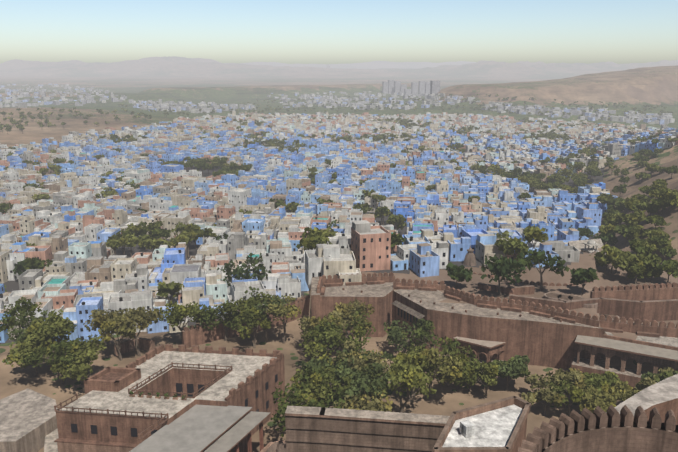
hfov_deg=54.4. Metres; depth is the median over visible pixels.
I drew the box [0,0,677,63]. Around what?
sky
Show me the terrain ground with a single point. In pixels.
(198, 80)
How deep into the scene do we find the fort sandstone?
136.84 m
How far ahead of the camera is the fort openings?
140.71 m
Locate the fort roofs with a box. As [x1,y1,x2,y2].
[129,335,677,451]
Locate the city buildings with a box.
[0,111,677,342]
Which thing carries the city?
on the terrain ground
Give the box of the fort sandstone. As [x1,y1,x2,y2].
[0,238,677,451]
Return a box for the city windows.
[0,124,677,340]
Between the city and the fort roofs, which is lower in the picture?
the fort roofs
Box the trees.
[0,94,677,436]
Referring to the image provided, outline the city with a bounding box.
[0,64,674,124]
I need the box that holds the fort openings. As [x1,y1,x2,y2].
[71,308,462,436]
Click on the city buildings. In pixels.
(432, 241)
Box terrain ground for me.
[0,56,677,451]

